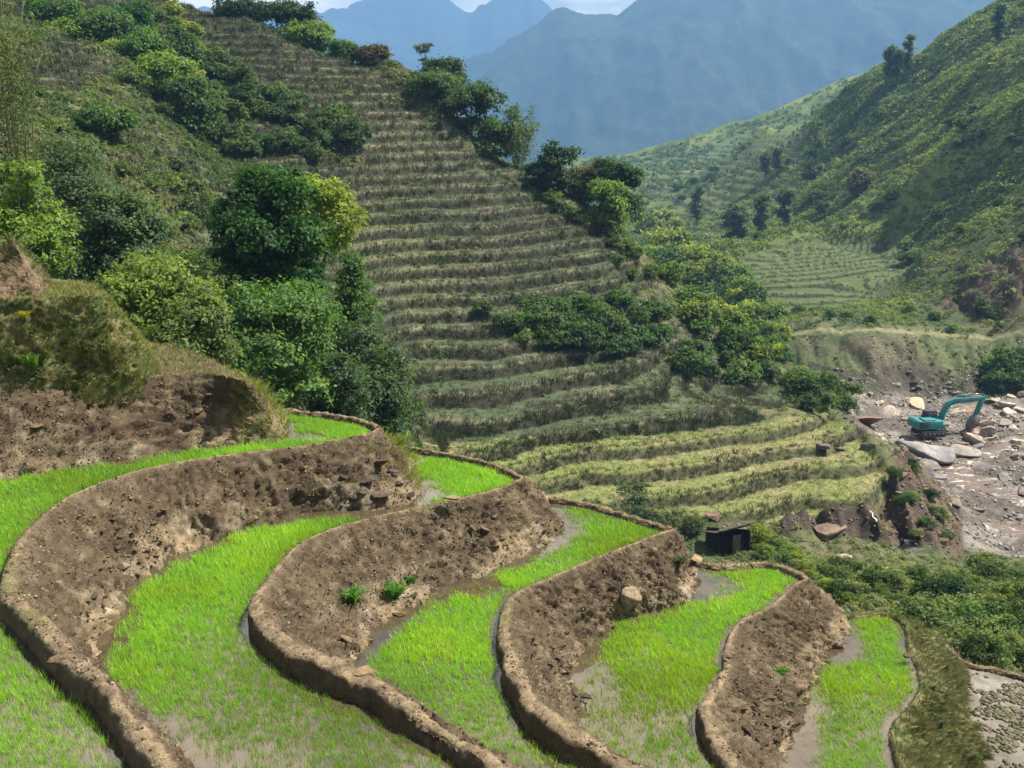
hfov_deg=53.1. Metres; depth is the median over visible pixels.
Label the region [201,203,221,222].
shrub
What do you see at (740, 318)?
shrub
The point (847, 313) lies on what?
shrub
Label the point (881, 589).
shrub
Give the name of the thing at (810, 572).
shrub
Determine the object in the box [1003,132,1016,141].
shrub
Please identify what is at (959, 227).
shrub
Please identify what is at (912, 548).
boulder
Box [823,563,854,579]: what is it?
shrub
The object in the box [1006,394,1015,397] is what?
boulder
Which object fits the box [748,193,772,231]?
tree
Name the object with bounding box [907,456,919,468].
shrub
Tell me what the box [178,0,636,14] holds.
sky
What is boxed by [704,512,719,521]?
boulder
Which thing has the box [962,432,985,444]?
boulder
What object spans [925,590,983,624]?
shrub
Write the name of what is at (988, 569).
shrub
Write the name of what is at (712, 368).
shrub
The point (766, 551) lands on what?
shrub
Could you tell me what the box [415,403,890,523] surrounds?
grass
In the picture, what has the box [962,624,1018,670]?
shrub
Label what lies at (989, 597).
shrub
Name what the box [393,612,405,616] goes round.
stone
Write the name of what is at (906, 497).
shrub
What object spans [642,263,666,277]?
shrub
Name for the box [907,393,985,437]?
excavator
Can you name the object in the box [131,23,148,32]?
shrub
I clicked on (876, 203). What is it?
shrub
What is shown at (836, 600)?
shrub
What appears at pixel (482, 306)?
shrub
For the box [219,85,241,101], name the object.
shrub
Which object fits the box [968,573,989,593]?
shrub
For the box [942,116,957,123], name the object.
shrub
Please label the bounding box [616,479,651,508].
shrub
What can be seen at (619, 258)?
shrub
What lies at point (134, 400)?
grass
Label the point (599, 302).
shrub
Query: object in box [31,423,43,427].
stone
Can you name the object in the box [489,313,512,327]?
shrub
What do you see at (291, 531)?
rice
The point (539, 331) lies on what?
shrub
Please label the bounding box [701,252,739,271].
shrub
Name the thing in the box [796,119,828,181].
tree
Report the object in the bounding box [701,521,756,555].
hut
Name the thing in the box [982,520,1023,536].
stream water
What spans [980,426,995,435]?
boulder
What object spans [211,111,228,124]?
shrub
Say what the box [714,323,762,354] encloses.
shrub
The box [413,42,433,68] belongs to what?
tree
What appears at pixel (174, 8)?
shrub
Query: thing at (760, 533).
shrub
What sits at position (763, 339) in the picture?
shrub
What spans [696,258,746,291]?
shrub
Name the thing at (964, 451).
boulder
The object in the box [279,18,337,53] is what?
tree
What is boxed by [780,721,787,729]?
stone
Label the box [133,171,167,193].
shrub
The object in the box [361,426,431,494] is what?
grass
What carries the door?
in the hut
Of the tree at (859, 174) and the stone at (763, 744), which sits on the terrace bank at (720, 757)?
the stone at (763, 744)
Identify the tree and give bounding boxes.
[0,150,85,278]
[14,0,84,22]
[27,126,124,254]
[43,15,97,40]
[52,185,182,285]
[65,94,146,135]
[70,4,140,40]
[85,247,226,342]
[100,0,160,30]
[110,25,175,60]
[126,48,200,95]
[139,283,248,373]
[155,69,226,135]
[157,21,210,68]
[197,275,348,408]
[201,158,343,369]
[209,0,273,22]
[257,0,322,32]
[268,171,373,362]
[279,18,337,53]
[291,347,384,432]
[323,38,362,62]
[325,250,393,367]
[329,311,424,438]
[353,41,393,66]
[376,58,402,69]
[402,70,424,79]
[403,67,462,100]
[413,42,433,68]
[417,53,471,98]
[431,77,508,134]
[468,118,516,157]
[518,138,585,191]
[564,157,611,204]
[584,177,633,227]
[595,156,648,226]
[688,185,707,225]
[717,202,751,239]
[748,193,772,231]
[757,150,772,179]
[768,143,786,173]
[773,186,798,226]
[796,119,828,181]
[842,166,880,196]
[879,43,897,82]
[889,48,904,79]
[899,33,918,78]
[989,1,1011,45]
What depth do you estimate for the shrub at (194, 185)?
84.01 m
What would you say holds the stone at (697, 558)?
on the terrace bank at (551, 737)
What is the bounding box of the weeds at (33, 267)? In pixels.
[0,240,47,293]
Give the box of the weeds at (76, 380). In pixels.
[0,284,149,403]
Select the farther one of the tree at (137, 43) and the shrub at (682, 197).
the shrub at (682, 197)
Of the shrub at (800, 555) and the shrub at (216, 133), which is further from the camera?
the shrub at (216, 133)
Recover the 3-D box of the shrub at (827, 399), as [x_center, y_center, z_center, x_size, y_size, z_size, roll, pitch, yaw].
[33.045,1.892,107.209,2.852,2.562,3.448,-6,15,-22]
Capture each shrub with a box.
[39,115,74,130]
[67,132,93,146]
[102,37,122,49]
[112,63,155,90]
[113,158,135,177]
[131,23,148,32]
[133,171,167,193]
[143,199,163,213]
[151,6,174,23]
[153,0,186,15]
[160,153,189,171]
[160,220,175,231]
[162,245,175,254]
[165,170,209,197]
[165,171,187,190]
[166,14,188,24]
[167,209,202,233]
[171,247,220,279]
[174,192,207,218]
[179,19,205,33]
[181,242,215,260]
[190,68,208,80]
[196,58,230,80]
[197,42,209,56]
[197,193,215,205]
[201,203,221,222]
[202,42,231,64]
[206,79,224,91]
[206,114,231,141]
[207,88,228,105]
[208,88,231,100]
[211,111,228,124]
[213,264,235,280]
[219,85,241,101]
[220,138,236,151]
[221,98,250,114]
[222,132,262,156]
[223,59,258,85]
[223,118,254,137]
[226,76,268,105]
[229,104,249,121]
[244,96,271,117]
[248,161,264,170]
[249,133,280,150]
[258,79,296,103]
[258,101,299,123]
[268,129,303,151]
[269,87,311,111]
[282,110,308,124]
[282,123,299,136]
[289,136,312,149]
[297,117,330,143]
[298,137,325,159]
[304,108,324,121]
[310,128,337,146]
[320,98,354,122]
[323,104,361,131]
[332,112,372,150]
[393,394,426,419]
[471,298,496,311]
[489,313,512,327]
[503,310,527,324]
[507,319,525,331]
[513,327,536,342]
[518,294,558,310]
[519,303,555,324]
[523,307,568,333]
[530,320,551,340]
[538,326,570,347]
[540,188,562,201]
[545,295,579,316]
[554,201,570,211]
[554,318,607,348]
[561,204,584,217]
[563,289,591,310]
[564,311,583,332]
[571,208,593,222]
[576,301,620,333]
[578,215,598,226]
[581,293,613,312]
[583,329,616,351]
[592,501,618,510]
[600,335,638,355]
[601,225,628,237]
[605,233,627,248]
[605,286,637,305]
[605,309,629,332]
[606,323,657,351]
[610,254,627,263]
[612,506,630,514]
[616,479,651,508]
[620,302,651,322]
[623,235,636,247]
[624,266,638,277]
[624,503,653,519]
[625,245,644,256]
[631,205,683,232]
[634,322,676,345]
[638,224,680,243]
[639,504,667,524]
[640,297,674,320]
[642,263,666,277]
[644,244,664,262]
[645,226,695,248]
[648,500,670,509]
[651,243,698,265]
[657,260,686,283]
[660,507,683,528]
[666,343,712,371]
[669,297,717,323]
[671,183,684,189]
[672,284,713,303]
[673,242,721,273]
[676,195,686,200]
[678,244,708,252]
[679,337,717,362]
[681,513,709,533]
[682,280,726,302]
[683,265,707,282]
[686,297,724,338]
[687,175,699,182]
[692,360,724,375]
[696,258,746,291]
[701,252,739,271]
[704,171,719,179]
[706,261,755,280]
[707,166,719,171]
[707,296,738,317]
[714,316,744,345]
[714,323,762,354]
[716,349,738,364]
[717,273,766,291]
[721,287,742,304]
[722,355,762,385]
[723,310,758,330]
[730,277,771,305]
[731,337,783,361]
[733,299,759,319]
[741,316,780,333]
[741,522,778,545]
[746,358,782,382]
[747,330,768,344]
[750,230,763,237]
[750,341,784,361]
[751,299,790,321]
[751,541,775,559]
[754,321,779,337]
[763,332,792,353]
[766,322,791,341]
[768,548,792,563]
[770,537,789,550]
[772,348,796,365]
[776,543,802,553]
[782,364,822,383]
[782,374,826,396]
[784,157,796,166]
[787,550,809,560]
[788,390,822,413]
[789,558,808,566]
[790,305,805,314]
[795,559,816,572]
[803,568,819,578]
[806,190,825,198]
[807,307,817,311]
[811,573,826,584]
[813,368,843,390]
[813,558,827,573]
[815,201,832,212]
[816,391,842,412]
[816,576,833,588]
[820,577,848,598]
[821,309,836,319]
[822,588,840,603]
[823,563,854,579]
[825,553,859,572]
[828,576,855,603]
[833,380,865,396]
[835,390,859,413]
[836,134,855,144]
[838,310,855,318]
[840,591,864,606]
[849,560,873,573]
[849,566,873,583]
[849,579,873,597]
[855,563,906,592]
[858,592,885,607]
[862,314,877,322]
[866,200,883,208]
[871,104,888,120]
[871,582,889,601]
[879,187,897,202]
[884,137,901,145]
[884,465,905,478]
[884,566,904,576]
[884,590,910,602]
[885,561,915,577]
[891,575,912,591]
[892,492,919,503]
[894,250,917,262]
[894,591,967,631]
[895,238,916,250]
[900,593,923,604]
[901,303,916,312]
[903,490,921,499]
[905,560,932,577]
[906,579,929,594]
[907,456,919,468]
[908,528,925,536]
[910,571,979,599]
[913,467,922,474]
[916,515,941,528]
[918,589,936,600]
[924,487,943,498]
[924,568,941,579]
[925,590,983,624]
[927,312,943,319]
[927,504,953,520]
[929,201,949,215]
[935,566,977,584]
[936,622,1014,659]
[937,530,957,541]
[937,565,957,572]
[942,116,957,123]
[942,597,1019,640]
[944,323,959,331]
[947,134,964,148]
[948,610,1005,636]
[952,222,967,234]
[954,116,973,128]
[962,549,996,570]
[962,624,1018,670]
[966,103,980,114]
[966,579,1003,597]
[967,124,985,141]
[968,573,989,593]
[968,589,1011,608]
[969,554,1010,579]
[975,296,990,307]
[975,368,1017,393]
[975,576,1023,611]
[976,304,995,314]
[978,343,1023,371]
[985,593,1023,633]
[986,573,1018,583]
[987,311,1000,318]
[991,195,1004,206]
[991,321,1003,329]
[994,627,1023,666]
[998,367,1023,388]
[999,565,1023,580]
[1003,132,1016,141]
[1003,346,1023,361]
[1014,227,1023,238]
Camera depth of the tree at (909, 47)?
404.59 m
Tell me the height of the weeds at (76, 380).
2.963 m
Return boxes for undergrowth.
[0,2,448,448]
[182,20,772,460]
[458,117,1023,670]
[520,72,867,221]
[620,0,1023,341]
[733,233,917,310]
[800,331,1023,398]
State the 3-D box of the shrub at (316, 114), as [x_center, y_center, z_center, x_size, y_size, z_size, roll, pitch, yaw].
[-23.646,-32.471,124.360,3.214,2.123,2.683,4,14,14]
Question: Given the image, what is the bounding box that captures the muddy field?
[946,645,1023,767]
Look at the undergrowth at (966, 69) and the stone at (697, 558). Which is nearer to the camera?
the stone at (697, 558)
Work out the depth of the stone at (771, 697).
20.35 m
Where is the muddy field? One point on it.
(994, 682)
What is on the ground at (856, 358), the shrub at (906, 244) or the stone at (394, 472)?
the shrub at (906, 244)
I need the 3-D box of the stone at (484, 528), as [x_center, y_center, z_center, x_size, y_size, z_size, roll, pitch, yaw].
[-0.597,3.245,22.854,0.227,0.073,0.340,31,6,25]
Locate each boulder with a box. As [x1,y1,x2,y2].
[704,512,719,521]
[814,522,846,541]
[815,443,830,449]
[834,447,845,450]
[838,553,853,557]
[855,416,883,424]
[859,443,876,450]
[875,400,883,405]
[875,432,883,437]
[884,405,900,415]
[894,440,955,463]
[899,544,931,552]
[909,397,924,408]
[921,458,942,469]
[934,473,946,479]
[938,537,949,546]
[949,409,965,415]
[950,444,981,457]
[951,498,961,507]
[955,442,968,445]
[957,407,982,415]
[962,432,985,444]
[972,464,1001,470]
[973,443,983,449]
[975,507,986,510]
[977,420,995,426]
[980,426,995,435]
[985,398,1000,401]
[997,401,1016,408]
[998,419,1011,426]
[998,472,1009,480]
[1002,407,1016,415]
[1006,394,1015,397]
[1010,439,1023,444]
[1010,452,1022,459]
[1013,407,1023,412]
[1017,390,1023,396]
[1017,487,1023,495]
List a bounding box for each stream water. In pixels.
[940,435,1023,483]
[940,469,1023,506]
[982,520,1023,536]
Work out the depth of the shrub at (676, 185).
563.70 m
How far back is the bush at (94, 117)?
80.11 m
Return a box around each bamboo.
[0,0,63,212]
[498,100,544,175]
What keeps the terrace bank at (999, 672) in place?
on the ground at (856, 358)
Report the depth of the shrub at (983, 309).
174.53 m
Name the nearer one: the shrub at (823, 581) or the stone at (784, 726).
the stone at (784, 726)
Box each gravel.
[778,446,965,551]
[788,333,1023,404]
[839,387,1023,557]
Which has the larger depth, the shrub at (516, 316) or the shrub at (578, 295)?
the shrub at (578, 295)
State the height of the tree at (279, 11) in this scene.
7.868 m
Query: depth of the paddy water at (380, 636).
18.96 m
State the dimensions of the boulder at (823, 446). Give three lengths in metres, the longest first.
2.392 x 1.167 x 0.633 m
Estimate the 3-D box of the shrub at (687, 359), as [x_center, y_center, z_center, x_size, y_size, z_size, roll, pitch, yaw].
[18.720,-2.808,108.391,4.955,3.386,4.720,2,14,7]
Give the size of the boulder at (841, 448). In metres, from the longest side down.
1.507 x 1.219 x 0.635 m
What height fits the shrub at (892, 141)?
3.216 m
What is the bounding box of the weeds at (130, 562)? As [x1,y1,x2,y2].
[19,449,400,732]
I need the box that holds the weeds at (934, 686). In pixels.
[896,612,984,767]
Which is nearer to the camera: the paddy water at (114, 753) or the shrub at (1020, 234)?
the paddy water at (114, 753)
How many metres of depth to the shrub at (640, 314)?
110.89 m
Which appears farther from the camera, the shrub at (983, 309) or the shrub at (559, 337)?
the shrub at (983, 309)
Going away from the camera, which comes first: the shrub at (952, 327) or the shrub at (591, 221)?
the shrub at (591, 221)
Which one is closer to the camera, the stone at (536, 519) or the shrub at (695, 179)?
the stone at (536, 519)
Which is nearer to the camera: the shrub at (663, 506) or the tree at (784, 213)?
the shrub at (663, 506)
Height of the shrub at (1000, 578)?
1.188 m
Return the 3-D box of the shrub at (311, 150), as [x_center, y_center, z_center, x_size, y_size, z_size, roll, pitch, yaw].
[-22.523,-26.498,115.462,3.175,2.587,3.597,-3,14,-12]
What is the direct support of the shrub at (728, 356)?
on the ground at (856, 358)
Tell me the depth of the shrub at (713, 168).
556.16 m
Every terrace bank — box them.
[0,408,419,767]
[247,445,564,767]
[495,497,696,767]
[695,562,850,767]
[843,611,991,767]
[945,645,1023,681]
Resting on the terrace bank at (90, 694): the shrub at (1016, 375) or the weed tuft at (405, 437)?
the weed tuft at (405, 437)
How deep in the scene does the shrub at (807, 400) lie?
95.71 m
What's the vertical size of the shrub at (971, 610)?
1.488 m
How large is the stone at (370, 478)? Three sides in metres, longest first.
0.451 x 0.321 x 0.118 m
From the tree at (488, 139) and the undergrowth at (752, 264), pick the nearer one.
the tree at (488, 139)
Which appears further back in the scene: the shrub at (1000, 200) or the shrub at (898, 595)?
the shrub at (1000, 200)
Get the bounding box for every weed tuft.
[6,351,43,366]
[16,309,30,318]
[339,581,372,602]
[380,577,417,598]
[391,430,415,444]
[405,569,422,582]
[674,552,694,563]
[773,663,794,675]
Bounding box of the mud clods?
[968,673,1023,767]
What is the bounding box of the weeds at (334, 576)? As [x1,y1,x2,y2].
[256,488,541,725]
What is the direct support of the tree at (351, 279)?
on the ground at (856, 358)
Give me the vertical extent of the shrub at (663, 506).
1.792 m
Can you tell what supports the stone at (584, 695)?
on the terrace bank at (551, 737)
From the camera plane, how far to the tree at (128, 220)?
43.07 m
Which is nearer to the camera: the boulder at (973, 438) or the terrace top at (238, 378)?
the terrace top at (238, 378)
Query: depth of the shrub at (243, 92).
123.08 m
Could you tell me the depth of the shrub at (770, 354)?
116.24 m
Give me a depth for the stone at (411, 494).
23.15 m
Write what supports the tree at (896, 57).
on the ground at (856, 358)
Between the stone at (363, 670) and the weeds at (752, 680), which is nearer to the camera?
the stone at (363, 670)
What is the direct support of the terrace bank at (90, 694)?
on the ground at (856, 358)
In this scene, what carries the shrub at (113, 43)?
on the ground at (856, 358)
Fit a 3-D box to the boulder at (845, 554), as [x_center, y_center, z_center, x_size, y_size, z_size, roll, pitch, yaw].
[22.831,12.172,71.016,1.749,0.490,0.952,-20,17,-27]
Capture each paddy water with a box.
[0,416,372,767]
[92,452,515,767]
[353,503,661,767]
[562,567,799,767]
[784,616,918,767]
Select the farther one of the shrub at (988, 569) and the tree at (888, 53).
the tree at (888, 53)
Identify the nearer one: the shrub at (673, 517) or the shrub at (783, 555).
the shrub at (783, 555)
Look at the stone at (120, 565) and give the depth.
18.99 m
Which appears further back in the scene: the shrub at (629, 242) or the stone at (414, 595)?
the shrub at (629, 242)
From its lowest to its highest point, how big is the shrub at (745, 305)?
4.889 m
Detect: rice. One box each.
[0,412,369,767]
[101,452,513,767]
[367,506,662,767]
[569,566,797,767]
[802,613,917,767]
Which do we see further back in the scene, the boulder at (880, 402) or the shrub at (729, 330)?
the boulder at (880, 402)
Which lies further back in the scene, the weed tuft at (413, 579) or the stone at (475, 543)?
the stone at (475, 543)
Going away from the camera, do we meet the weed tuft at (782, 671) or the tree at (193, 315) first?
the weed tuft at (782, 671)
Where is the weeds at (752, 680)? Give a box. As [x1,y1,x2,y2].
[714,562,838,755]
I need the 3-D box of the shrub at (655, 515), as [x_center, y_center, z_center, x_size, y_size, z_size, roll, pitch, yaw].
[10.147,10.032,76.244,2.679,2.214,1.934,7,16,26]
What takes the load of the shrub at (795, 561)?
on the ground at (856, 358)
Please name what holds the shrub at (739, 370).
on the ground at (856, 358)
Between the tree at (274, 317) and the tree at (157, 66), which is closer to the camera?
the tree at (274, 317)
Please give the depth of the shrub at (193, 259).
63.11 m
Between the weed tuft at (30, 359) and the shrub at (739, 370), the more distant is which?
the shrub at (739, 370)
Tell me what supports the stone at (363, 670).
on the terrace bank at (324, 677)
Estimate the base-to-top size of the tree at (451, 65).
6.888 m
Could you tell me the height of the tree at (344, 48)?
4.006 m
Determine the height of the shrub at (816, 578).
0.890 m
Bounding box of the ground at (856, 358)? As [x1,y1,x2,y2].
[0,0,1023,675]
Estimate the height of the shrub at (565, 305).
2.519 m
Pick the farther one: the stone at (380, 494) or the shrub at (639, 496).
the shrub at (639, 496)
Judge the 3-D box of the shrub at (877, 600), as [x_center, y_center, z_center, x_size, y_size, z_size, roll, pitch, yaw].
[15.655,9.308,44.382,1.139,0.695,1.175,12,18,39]
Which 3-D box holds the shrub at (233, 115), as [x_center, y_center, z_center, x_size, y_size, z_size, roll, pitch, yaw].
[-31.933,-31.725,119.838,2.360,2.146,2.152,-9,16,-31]
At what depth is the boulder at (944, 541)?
81.61 m
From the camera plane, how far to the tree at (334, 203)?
54.62 m
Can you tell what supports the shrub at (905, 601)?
on the ground at (856, 358)
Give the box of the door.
[733,535,740,552]
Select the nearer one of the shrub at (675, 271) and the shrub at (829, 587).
the shrub at (829, 587)
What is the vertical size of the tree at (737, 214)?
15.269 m
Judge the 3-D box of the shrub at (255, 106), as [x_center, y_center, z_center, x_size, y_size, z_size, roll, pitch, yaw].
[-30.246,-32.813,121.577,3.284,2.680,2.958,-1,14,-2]
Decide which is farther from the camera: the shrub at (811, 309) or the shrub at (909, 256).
the shrub at (909, 256)
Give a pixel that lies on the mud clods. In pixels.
(1014, 692)
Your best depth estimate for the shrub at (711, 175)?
546.49 m
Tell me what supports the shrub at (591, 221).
on the ground at (856, 358)
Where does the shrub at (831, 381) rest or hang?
on the ground at (856, 358)
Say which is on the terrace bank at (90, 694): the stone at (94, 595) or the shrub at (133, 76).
the stone at (94, 595)
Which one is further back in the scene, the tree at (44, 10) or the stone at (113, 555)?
the tree at (44, 10)
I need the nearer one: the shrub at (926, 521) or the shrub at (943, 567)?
the shrub at (943, 567)
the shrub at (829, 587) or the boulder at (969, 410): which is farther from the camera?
the boulder at (969, 410)
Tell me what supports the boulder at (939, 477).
on the ground at (856, 358)
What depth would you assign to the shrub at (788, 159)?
446.77 m
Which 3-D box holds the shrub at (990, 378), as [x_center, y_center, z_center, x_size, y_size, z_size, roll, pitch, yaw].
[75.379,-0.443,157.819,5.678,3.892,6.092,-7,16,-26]
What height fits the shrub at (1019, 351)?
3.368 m
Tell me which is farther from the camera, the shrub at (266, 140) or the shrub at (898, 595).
the shrub at (266, 140)
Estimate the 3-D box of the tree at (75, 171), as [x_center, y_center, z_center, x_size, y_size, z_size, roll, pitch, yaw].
[-19.616,-8.061,47.383,4.938,7.554,5.606,-7,15,-25]
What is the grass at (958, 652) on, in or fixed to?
on the terrace bank at (999, 672)
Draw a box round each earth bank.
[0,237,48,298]
[0,281,155,404]
[0,347,287,478]
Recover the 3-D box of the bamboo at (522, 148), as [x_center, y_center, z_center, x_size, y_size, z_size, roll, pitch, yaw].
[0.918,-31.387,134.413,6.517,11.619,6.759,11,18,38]
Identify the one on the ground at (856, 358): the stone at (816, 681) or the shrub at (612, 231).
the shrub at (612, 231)
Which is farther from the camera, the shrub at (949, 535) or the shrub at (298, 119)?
the shrub at (298, 119)
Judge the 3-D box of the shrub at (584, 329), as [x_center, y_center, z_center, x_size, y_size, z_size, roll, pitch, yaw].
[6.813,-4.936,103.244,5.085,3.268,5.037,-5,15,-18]
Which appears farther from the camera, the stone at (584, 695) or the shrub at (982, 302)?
the shrub at (982, 302)
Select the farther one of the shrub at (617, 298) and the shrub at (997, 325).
the shrub at (997, 325)
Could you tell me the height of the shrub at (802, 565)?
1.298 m
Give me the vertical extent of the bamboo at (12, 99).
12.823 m
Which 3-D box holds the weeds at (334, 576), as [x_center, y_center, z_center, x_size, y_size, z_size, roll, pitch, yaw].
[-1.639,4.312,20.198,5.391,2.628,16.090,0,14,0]
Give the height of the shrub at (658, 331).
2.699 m
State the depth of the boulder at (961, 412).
141.17 m
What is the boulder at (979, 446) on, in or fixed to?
on the ground at (856, 358)
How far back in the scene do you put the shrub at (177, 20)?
146.76 m
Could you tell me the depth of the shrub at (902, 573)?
50.58 m
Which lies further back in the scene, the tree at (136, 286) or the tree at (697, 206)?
the tree at (697, 206)
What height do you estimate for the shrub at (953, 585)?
1.588 m
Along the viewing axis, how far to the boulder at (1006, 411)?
141.47 m
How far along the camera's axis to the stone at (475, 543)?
22.53 m
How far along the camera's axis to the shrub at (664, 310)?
113.87 m
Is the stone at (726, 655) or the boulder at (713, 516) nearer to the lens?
the stone at (726, 655)
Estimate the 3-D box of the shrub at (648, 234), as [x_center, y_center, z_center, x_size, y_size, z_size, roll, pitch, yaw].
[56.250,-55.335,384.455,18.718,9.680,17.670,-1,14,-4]
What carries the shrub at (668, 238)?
on the ground at (856, 358)
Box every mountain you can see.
[198,0,551,71]
[457,0,995,163]
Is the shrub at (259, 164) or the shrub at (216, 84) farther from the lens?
the shrub at (216, 84)
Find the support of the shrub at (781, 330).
on the ground at (856, 358)
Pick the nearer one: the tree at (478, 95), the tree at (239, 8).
the tree at (478, 95)
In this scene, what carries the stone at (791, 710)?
on the terrace bank at (720, 757)
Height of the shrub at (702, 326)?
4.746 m
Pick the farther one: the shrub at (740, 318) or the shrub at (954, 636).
the shrub at (740, 318)
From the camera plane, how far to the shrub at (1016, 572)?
54.07 m
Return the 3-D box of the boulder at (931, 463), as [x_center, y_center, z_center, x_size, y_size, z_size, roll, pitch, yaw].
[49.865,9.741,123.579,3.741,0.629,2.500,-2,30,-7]
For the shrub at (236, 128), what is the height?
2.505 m
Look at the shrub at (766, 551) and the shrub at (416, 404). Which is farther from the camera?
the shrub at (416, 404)
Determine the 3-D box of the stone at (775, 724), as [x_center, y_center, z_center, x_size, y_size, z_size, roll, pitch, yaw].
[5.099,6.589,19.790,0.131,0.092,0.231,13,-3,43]
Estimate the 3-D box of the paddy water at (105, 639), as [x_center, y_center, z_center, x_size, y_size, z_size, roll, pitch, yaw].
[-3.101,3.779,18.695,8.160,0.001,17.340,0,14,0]
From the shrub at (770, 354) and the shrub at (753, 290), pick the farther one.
the shrub at (753, 290)
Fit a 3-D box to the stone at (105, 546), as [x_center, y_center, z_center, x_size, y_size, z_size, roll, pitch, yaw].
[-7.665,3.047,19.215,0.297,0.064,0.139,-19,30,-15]
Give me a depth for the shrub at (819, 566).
64.73 m
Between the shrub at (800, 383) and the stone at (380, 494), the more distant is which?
the shrub at (800, 383)
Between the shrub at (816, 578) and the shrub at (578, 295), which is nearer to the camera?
the shrub at (816, 578)
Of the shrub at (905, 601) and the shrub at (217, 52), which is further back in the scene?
the shrub at (217, 52)
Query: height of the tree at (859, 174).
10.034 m
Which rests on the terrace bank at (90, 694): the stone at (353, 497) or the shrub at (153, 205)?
the stone at (353, 497)
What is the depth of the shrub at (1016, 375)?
155.17 m
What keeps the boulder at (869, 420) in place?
on the ground at (856, 358)
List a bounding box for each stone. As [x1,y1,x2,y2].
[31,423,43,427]
[46,650,71,663]
[91,592,98,598]
[100,543,111,548]
[108,552,118,559]
[117,563,123,568]
[122,563,131,568]
[339,474,347,478]
[340,635,351,642]
[348,494,356,501]
[350,665,375,675]
[359,474,376,483]
[371,489,393,497]
[373,459,388,465]
[388,469,399,475]
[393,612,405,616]
[407,491,414,497]
[408,592,417,597]
[442,494,461,500]
[472,540,477,546]
[480,526,489,530]
[532,517,539,522]
[572,689,577,697]
[578,692,591,698]
[620,586,641,610]
[691,554,702,561]
[721,652,732,658]
[742,724,752,735]
[751,706,761,714]
[759,741,766,747]
[762,710,771,715]
[764,720,770,726]
[768,695,776,699]
[771,722,780,727]
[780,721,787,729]
[785,707,793,712]
[814,678,822,686]
[903,653,915,657]
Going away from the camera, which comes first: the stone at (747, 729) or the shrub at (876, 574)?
the stone at (747, 729)
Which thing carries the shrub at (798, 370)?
on the ground at (856, 358)
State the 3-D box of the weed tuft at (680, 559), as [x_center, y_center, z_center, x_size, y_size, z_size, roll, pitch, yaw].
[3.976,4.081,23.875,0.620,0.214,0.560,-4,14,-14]
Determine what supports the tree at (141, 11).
on the ground at (856, 358)
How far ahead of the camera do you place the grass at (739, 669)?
19.62 m
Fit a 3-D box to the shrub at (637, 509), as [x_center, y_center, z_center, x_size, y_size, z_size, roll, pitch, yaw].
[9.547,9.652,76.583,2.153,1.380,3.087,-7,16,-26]
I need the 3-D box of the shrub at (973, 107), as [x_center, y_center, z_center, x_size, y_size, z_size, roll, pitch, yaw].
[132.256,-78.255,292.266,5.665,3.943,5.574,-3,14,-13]
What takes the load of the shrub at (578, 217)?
on the ground at (856, 358)
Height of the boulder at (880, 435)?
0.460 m
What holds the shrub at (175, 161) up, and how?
on the ground at (856, 358)
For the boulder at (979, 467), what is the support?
on the ground at (856, 358)
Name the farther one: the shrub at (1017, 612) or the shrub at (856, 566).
the shrub at (856, 566)
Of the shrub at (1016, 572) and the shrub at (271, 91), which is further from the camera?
the shrub at (271, 91)
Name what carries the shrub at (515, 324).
on the ground at (856, 358)
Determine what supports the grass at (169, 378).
on the earth bank at (141, 412)
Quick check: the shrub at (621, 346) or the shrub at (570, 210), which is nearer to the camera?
the shrub at (621, 346)
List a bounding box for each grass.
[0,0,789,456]
[0,278,101,299]
[0,375,282,456]
[2,340,241,390]
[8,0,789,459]
[12,368,245,392]
[224,369,294,443]
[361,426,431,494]
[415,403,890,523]
[698,561,809,767]
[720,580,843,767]
[948,641,1023,677]
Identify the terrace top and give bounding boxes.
[38,279,96,297]
[147,343,242,379]
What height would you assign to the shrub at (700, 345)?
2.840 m
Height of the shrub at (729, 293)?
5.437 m
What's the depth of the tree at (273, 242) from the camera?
50.74 m
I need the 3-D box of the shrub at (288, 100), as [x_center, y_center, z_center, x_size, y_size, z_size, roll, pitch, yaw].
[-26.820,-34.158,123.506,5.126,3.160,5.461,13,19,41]

